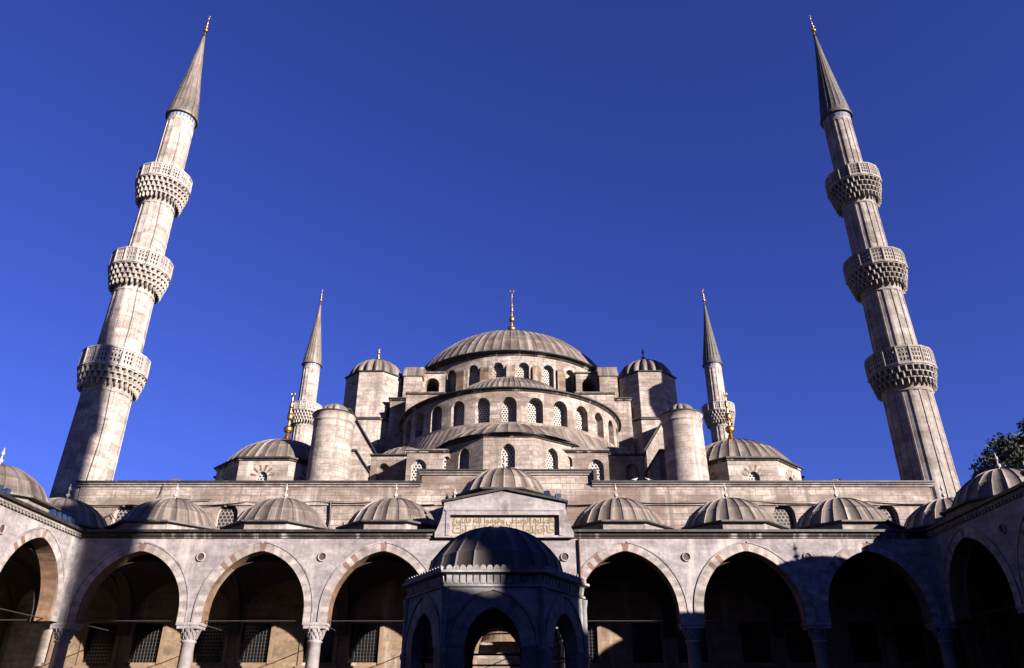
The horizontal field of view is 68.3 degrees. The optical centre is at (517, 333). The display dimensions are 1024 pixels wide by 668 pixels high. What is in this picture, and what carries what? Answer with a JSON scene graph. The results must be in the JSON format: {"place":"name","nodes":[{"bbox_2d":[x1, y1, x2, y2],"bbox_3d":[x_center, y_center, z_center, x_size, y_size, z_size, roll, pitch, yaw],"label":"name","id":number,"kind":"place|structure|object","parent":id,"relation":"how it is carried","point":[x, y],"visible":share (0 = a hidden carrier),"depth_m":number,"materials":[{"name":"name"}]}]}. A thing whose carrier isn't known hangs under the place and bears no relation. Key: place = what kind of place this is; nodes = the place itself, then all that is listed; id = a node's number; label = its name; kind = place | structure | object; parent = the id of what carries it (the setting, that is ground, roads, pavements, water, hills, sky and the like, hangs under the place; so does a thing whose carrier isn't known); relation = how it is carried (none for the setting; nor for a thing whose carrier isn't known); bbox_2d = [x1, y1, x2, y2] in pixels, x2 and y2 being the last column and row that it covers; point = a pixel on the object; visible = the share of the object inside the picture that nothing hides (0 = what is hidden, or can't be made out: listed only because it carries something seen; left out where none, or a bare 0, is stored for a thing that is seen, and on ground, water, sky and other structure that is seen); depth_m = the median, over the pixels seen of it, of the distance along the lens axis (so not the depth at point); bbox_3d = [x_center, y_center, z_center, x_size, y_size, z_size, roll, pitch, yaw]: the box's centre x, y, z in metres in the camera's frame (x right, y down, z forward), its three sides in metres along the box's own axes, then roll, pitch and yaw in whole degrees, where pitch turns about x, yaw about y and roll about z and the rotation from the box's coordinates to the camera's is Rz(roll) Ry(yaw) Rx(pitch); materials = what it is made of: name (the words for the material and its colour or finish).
{"place":"outdoors","nodes":[
{"label":"outdoors","id":0,"kind":"place"},
{"bbox_2d":[0,0,1023,497],"label":"sky","id":1,"kind":"structure","parent":0,"point":[416,165],"materials":[{"name":"blue"}]},
{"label":"courtyard pavement","id":2,"kind":"structure","parent":0,"visible":0},
{"bbox_2d":[0,448,83,622],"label":"courtyard arcade","id":3,"kind":"object","parent":2,"relation":"on","point":[38,543],"visible":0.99,"depth_m":41.55,"materials":[{"name":"grey stone"}]},
{"bbox_2d":[1,488,10,494],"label":"floodlight","id":4,"kind":"object","parent":3,"relation":"on","point":[7,490],"visible":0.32,"depth_m":38.39,"materials":[{"name":"metal"}]},
{"bbox_2d":[48,509,56,514],"bbox_3d":[-26.024,10.030,42.114,0.326,0.476,0.428,0,-27,0],"label":"floodlight","id":5,"kind":"object","parent":3,"relation":"on","point":[52,511],"visible":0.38,"depth_m":42.07,"materials":[{"name":"metal"}]},
{"bbox_2d":[54,511,61,517],"bbox_3d":[-26.024,10.283,42.602,0.326,0.476,0.428,0,-27,0],"label":"floodlight","id":6,"kind":"object","parent":3,"relation":"on","point":[57,513],"visible":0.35,"depth_m":42.56,"materials":[{"name":"metal"}]},
{"bbox_2d":[65,516,71,521],"bbox_3d":[-26.024,10.790,43.579,0.326,0.476,0.428,0,-27,0],"label":"floodlight","id":7,"kind":"object","parent":3,"relation":"on","point":[68,518],"visible":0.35,"depth_m":43.54,"materials":[{"name":"metal"}]},
{"bbox_2d":[0,16,210,667],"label":"minaret","id":8,"kind":"object","parent":2,"relation":"on","point":[24,644],"visible":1,"depth_m":59.34,"materials":[{"name":"stone"}]},
{"bbox_2d":[87,131,180,478],"bbox_3d":[-30.431,-4.048,60.961,0.223,33.352,1.218,18,-32,-30],"label":"conductor cable","id":9,"kind":"object","parent":8,"relation":"attached to","point":[131,319],"visible":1,"depth_m":59.49,"materials":[{"name":"metal"}]},
{"bbox_2d":[400,526,589,667],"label":"ablution fountain","id":10,"kind":"object","parent":2,"relation":"on","point":[467,591],"visible":1,"depth_m":21.03,"materials":[{"name":"stone"}]},
{"bbox_2d":[34,290,975,667],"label":"mosque","id":11,"kind":"structure","parent":2,"relation":"on","point":[546,412],"depth_m":52.93,"materials":[{"name":"stone"}]},
{"bbox_2d":[34,629,54,667],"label":"window","id":12,"kind":"structure","parent":11,"relation":"in","point":[50,649],"depth_m":47.98,"materials":[{"name":"beige stone"}]},
{"bbox_2d":[72,619,120,667],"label":"window","id":13,"kind":"structure","parent":11,"relation":"in","point":[102,647],"depth_m":48.42,"materials":[{"name":"black metal"}]},
{"bbox_2d":[113,505,133,522],"bbox_3d":[-27.150,12.709,52.328,1.500,1.850,0.060,0,-27,0],"label":"window","id":14,"kind":"structure","parent":11,"relation":"in","point":[124,509],"depth_m":52.52,"materials":[{"name":"stone"}]},
{"bbox_2d":[118,619,168,667],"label":"window","id":15,"kind":"structure","parent":11,"relation":"in","point":[149,639],"depth_m":48.45,"materials":[{"name":"grey metal"}]},
{"bbox_2d":[104,498,210,520],"bbox_3d":[-25.100,12.155,52.075,7.705,1.752,0.060,0,-27,0],"label":"cable","id":16,"kind":"object","parent":11,"relation":"attached to","point":[177,498],"visible":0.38,"depth_m":52.39,"materials":[{"name":"metal"}]},
{"bbox_2d":[191,619,228,667],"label":"window","id":17,"kind":"structure","parent":11,"relation":"in","point":[212,644],"depth_m":48.45,"materials":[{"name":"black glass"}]},
{"bbox_2d":[216,505,237,528],"bbox_3d":[-20.050,12.709,52.328,1.500,1.850,0.060,0,-27,0],"label":"window","id":18,"kind":"structure","parent":11,"relation":"in","point":[228,514],"depth_m":52.39,"materials":[{"name":"stone"}]},
{"bbox_2d":[230,619,276,667],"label":"window","id":19,"kind":"structure","parent":11,"relation":"in","point":[257,642],"depth_m":48.46,"materials":[{"name":"grey metal"}]},
{"bbox_2d":[90,501,433,505],"bbox_3d":[-18.151,11.769,52.275,24.803,0.382,0.060,0,-27,0],"label":"cable","id":20,"kind":"object","parent":11,"relation":"attached to","point":[251,502],"visible":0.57,"depth_m":52.24,"materials":[{"name":"metal"}]},
{"bbox_2d":[288,290,322,445],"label":"minaret","id":21,"kind":"object","parent":11,"relation":"attached to","point":[305,406],"visible":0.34,"depth_m":116.59,"materials":[{"name":"stone"}]},
{"bbox_2d":[295,619,337,667],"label":"window","id":22,"kind":"structure","parent":11,"relation":"in","point":[328,649],"depth_m":48.30,"materials":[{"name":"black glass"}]},
{"bbox_2d":[328,501,331,527],"bbox_3d":[-12.900,12.865,51.707,0.221,2.908,0.140,0,-27,0],"label":"drainpipe","id":23,"kind":"object","parent":11,"relation":"attached to","point":[329,514],"visible":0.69,"depth_m":51.89,"materials":[{"name":"metal"}]},
{"bbox_2d":[341,619,384,667],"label":"window","id":24,"kind":"structure","parent":11,"relation":"in","point":[366,644],"depth_m":48.46,"materials":[{"name":"grey metal"}]},
{"bbox_2d":[425,632,433,667],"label":"window","id":25,"kind":"structure","parent":11,"relation":"in","point":[429,650],"depth_m":48.38,"materials":[{"name":"black glass"}]},
{"bbox_2d":[587,619,604,667],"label":"window","id":26,"kind":"structure","parent":11,"relation":"in","point":[594,632],"depth_m":48.46,"materials":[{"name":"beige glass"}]},
{"bbox_2d":[627,619,669,667],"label":"window","id":27,"kind":"structure","parent":11,"relation":"in","point":[644,640],"depth_m":48.46,"materials":[{"name":"black metal"}]},
{"bbox_2d":[673,619,715,667],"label":"window","id":28,"kind":"structure","parent":11,"relation":"in","point":[680,647],"depth_m":48.31,"materials":[{"name":"black glass"}]},
{"bbox_2d":[567,500,919,505],"bbox_3d":[15.950,11.667,52.328,25.401,0.452,0.060,0,-27,0],"label":"cable","id":29,"kind":"object","parent":11,"relation":"attached to","point":[757,501],"visible":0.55,"depth_m":52.27,"materials":[{"name":"metal"}]},
{"bbox_2d":[735,619,780,667],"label":"window","id":30,"kind":"structure","parent":11,"relation":"in","point":[753,642],"depth_m":48.46,"materials":[{"name":"black glass"}]},
{"bbox_2d":[774,505,795,528],"bbox_3d":[18.450,12.709,52.328,1.500,1.850,0.060,0,-27,0],"label":"window","id":31,"kind":"structure","parent":11,"relation":"in","point":[783,515],"depth_m":52.39,"materials":[{"name":"stone"}]},
{"bbox_2d":[782,619,815,667],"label":"window","id":32,"kind":"structure","parent":11,"relation":"in","point":[797,645],"depth_m":48.42,"materials":[{"name":"black glass"}]},
{"bbox_2d":[842,619,891,667],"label":"window","id":33,"kind":"structure","parent":11,"relation":"in","point":[861,639],"depth_m":48.45,"materials":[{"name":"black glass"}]},
{"bbox_2d":[878,505,897,523],"bbox_3d":[25.550,12.709,52.328,1.500,1.850,0.060,0,-27,0],"label":"window","id":34,"kind":"structure","parent":11,"relation":"in","point":[887,510],"depth_m":52.52,"materials":[{"name":"stone"}]},
{"bbox_2d":[891,619,937,667],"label":"window","id":35,"kind":"structure","parent":11,"relation":"in","point":[908,646],"depth_m":48.42,"materials":[{"name":"black glass"}]},
{"bbox_2d":[954,629,975,667],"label":"window","id":36,"kind":"structure","parent":11,"relation":"in","point":[956,635],"depth_m":48.06,"materials":[{"name":"black glass"}]},
{"bbox_2d":[0,454,1023,667],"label":"courtyard arcade","id":37,"kind":"object","parent":2,"relation":"on","point":[142,552],"visible":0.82,"depth_m":44.05,"materials":[{"name":"grey stone"}]},
{"bbox_2d":[544,490,550,495],"bbox_3d":[1.808,9.667,45.258,0.428,0.476,0.326,-10,-29,18],"label":"floodlight","id":38,"kind":"object","parent":37,"relation":"attached to","point":[547,493],"visible":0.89,"depth_m":45.18,"materials":[{"name":"blue paint"}]},
{"bbox_2d":[578,539,580,577],"bbox_3d":[3.580,13.354,43.206,0.124,3.201,0.120,0,-27,0],"label":"drainpipe","id":39,"kind":"object","parent":37,"relation":"attached to","point":[579,558],"visible":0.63,"depth_m":43.38,"materials":[{"name":"brown metal"}]},
{"bbox_2d":[810,16,1015,667],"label":"minaret","id":40,"kind":"object","parent":2,"relation":"on","point":[901,367],"visible":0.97,"depth_m":59.24,"materials":[{"name":"grey stone"}]},
{"bbox_2d":[924,453,1023,622],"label":"courtyard arcade","id":41,"kind":"object","parent":2,"relation":"on","point":[976,533],"visible":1,"depth_m":41.09,"materials":[{"name":"grey stone"}]},
{"label":"ground","id":42,"kind":"structure","parent":0,"visible":0},
{"bbox_2d":[702,290,735,442],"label":"minaret","id":43,"kind":"object","parent":42,"relation":"on","point":[714,413],"visible":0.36,"depth_m":116.59,"materials":[{"name":"stone"}]},
{"bbox_2d":[968,418,1023,477],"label":"tree","id":44,"kind":"object","parent":42,"relation":"on","point":[1009,450],"visible":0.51,"depth_m":63.10,"materials":[{"name":"green plant"}]}
]}

